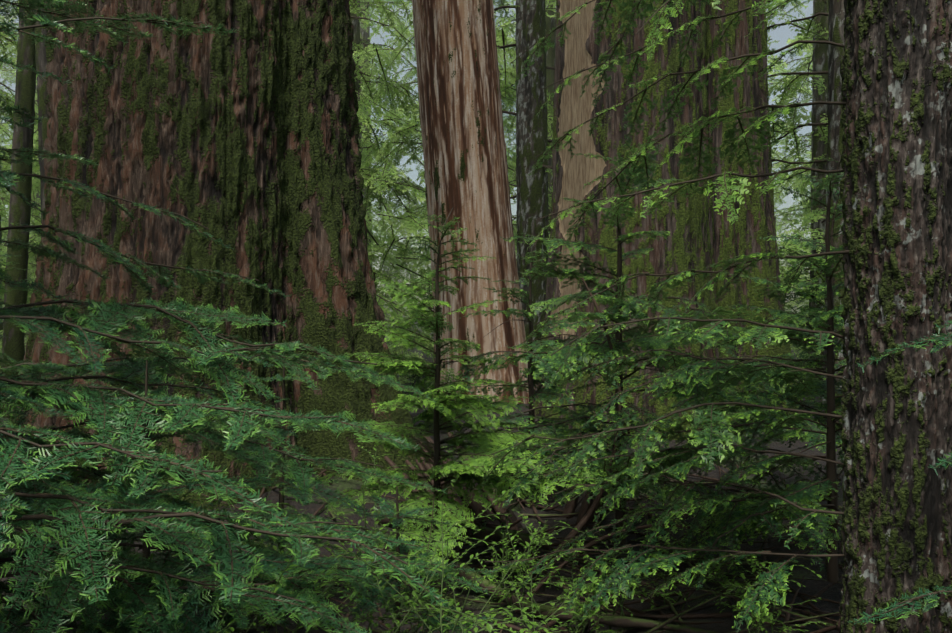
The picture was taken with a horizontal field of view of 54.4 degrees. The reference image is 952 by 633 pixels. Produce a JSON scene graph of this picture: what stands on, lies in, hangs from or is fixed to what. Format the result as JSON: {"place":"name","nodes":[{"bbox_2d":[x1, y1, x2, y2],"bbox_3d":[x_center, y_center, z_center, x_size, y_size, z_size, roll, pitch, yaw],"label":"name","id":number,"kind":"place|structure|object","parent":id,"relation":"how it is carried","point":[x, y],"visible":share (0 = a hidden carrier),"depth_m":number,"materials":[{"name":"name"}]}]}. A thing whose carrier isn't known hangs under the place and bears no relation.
{"place":"outdoors","nodes":[
{"label":"outdoors","id":0,"kind":"place"},
{"bbox_2d":[0,0,828,386],"label":"sky","id":1,"kind":"structure","parent":0,"point":[781,34],"materials":[{"name":"white"}]},
{"bbox_2d":[0,301,843,632],"bbox_3d":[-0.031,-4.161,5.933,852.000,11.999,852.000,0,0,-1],"label":"ground","id":2,"kind":"structure","parent":0,"point":[800,573],"depth_m":6.09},
{"bbox_2d":[0,157,2,364],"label":"tree","id":3,"kind":"object","parent":2,"relation":"on","point":[1,326],"depth_m":23.66,"materials":[{"name":"green plant"}]},
{"bbox_2d":[0,0,35,417],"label":"trunk","id":4,"kind":"object","parent":2,"relation":"on","point":[13,346],"depth_m":14.65,"materials":[{"name":"green plant"}]},
{"bbox_2d":[24,79,37,341],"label":"tree","id":5,"kind":"object","parent":2,"relation":"on","point":[30,238],"depth_m":41.17,"materials":[{"name":"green plant"}]},
{"bbox_2d":[34,0,49,238],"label":"trunk","id":6,"kind":"object","parent":2,"relation":"on","point":[41,61],"depth_m":13.66,"materials":[{"name":"green plant"}]},
{"bbox_2d":[1,0,428,510],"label":"cedar","id":7,"kind":"object","parent":2,"relation":"on","point":[243,142],"visible":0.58,"depth_m":7.02,"materials":[{"name":"brown plant"}]},
{"bbox_2d":[349,0,361,171],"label":"tree","id":8,"kind":"object","parent":2,"relation":"on","point":[356,36],"depth_m":23.69,"materials":[{"name":"green plant"}]},
{"bbox_2d":[360,0,371,265],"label":"tree","id":9,"kind":"object","parent":2,"relation":"on","point":[364,36],"depth_m":37.64,"materials":[{"name":"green plant"}]},
{"bbox_2d":[0,0,828,400],"bbox_3d":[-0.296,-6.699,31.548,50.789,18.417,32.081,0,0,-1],"label":"canopy foliage","id":10,"kind":"object","parent":2,"relation":"on","point":[392,218],"depth_m":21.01,"materials":[{"name":"green plant"}]},
{"bbox_2d":[12,418,826,632],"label":"huckleberry shrubs","id":11,"kind":"object","parent":2,"relation":"on","point":[575,606],"visible":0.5,"depth_m":4.16,"materials":[{"name":"green plant"}]},
{"bbox_2d":[0,0,846,631],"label":"conifer sapling","id":12,"kind":"object","parent":2,"relation":"on","point":[482,470],"visible":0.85,"depth_m":5.15,"materials":[{"name":"green plant"}]},
{"bbox_2d":[412,0,528,403],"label":"snag","id":13,"kind":"object","parent":2,"relation":"on","point":[463,141],"visible":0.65,"depth_m":11.65,"materials":[{"name":"brown plant"}]},
{"bbox_2d":[0,0,951,632],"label":"conifer branches","id":14,"kind":"object","parent":2,"relation":"on","point":[52,472],"visible":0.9,"depth_m":3.26,"materials":[{"name":"green plant"}]},
{"bbox_2d":[0,0,951,632],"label":"tree branches","id":15,"kind":"object","parent":2,"relation":"on","point":[832,496],"visible":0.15,"depth_m":4.28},
{"bbox_2d":[384,432,615,532],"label":"broken stump slabs","id":16,"kind":"structure","parent":2,"relation":"on","point":[477,508],"depth_m":6.66,"materials":[{"name":"brown wood"}]},
{"bbox_2d":[167,452,842,632],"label":"mossy fallen limbs","id":17,"kind":"object","parent":2,"relation":"on","point":[627,624],"visible":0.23,"depth_m":5.17,"materials":[{"name":"brown wood"}]},
{"bbox_2d":[177,278,843,632],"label":"dead branches","id":18,"kind":"object","parent":2,"relation":"on","point":[583,522],"visible":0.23,"depth_m":5.55,"materials":[{"name":"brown wood"}]},
{"bbox_2d":[515,0,548,364],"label":"trunk","id":19,"kind":"object","parent":2,"relation":"on","point":[533,124],"depth_m":16.22,"materials":[{"name":"grey plant"}]},
{"bbox_2d":[545,0,555,233],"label":"tree","id":20,"kind":"object","parent":2,"relation":"on","point":[550,24],"depth_m":24.78,"materials":[{"name":"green plant"}]},
{"bbox_2d":[534,0,725,440],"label":"trunk","id":21,"kind":"object","parent":2,"relation":"on","point":[688,242],"visible":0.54,"depth_m":9.43,"materials":[{"name":"plant"}]},
{"bbox_2d":[705,0,806,428],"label":"trunk","id":22,"kind":"object","parent":2,"relation":"on","point":[748,229],"visible":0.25,"depth_m":10.14,"materials":[{"name":"plant"}]},
{"bbox_2d":[805,0,828,387],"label":"tree","id":23,"kind":"object","parent":2,"relation":"on","point":[818,65],"depth_m":18.91,"materials":[{"name":"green plant"}]},
{"bbox_2d":[817,0,846,428],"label":"tree","id":24,"kind":"object","parent":2,"relation":"on","point":[836,18],"visible":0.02,"depth_m":13.41,"materials":[{"name":"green plant"}]},
{"bbox_2d":[836,0,951,632],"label":"trunk","id":25,"kind":"object","parent":2,"relation":"on","point":[895,185],"visible":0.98,"depth_m":3.78,"materials":[{"name":"brown plant"}]}
]}

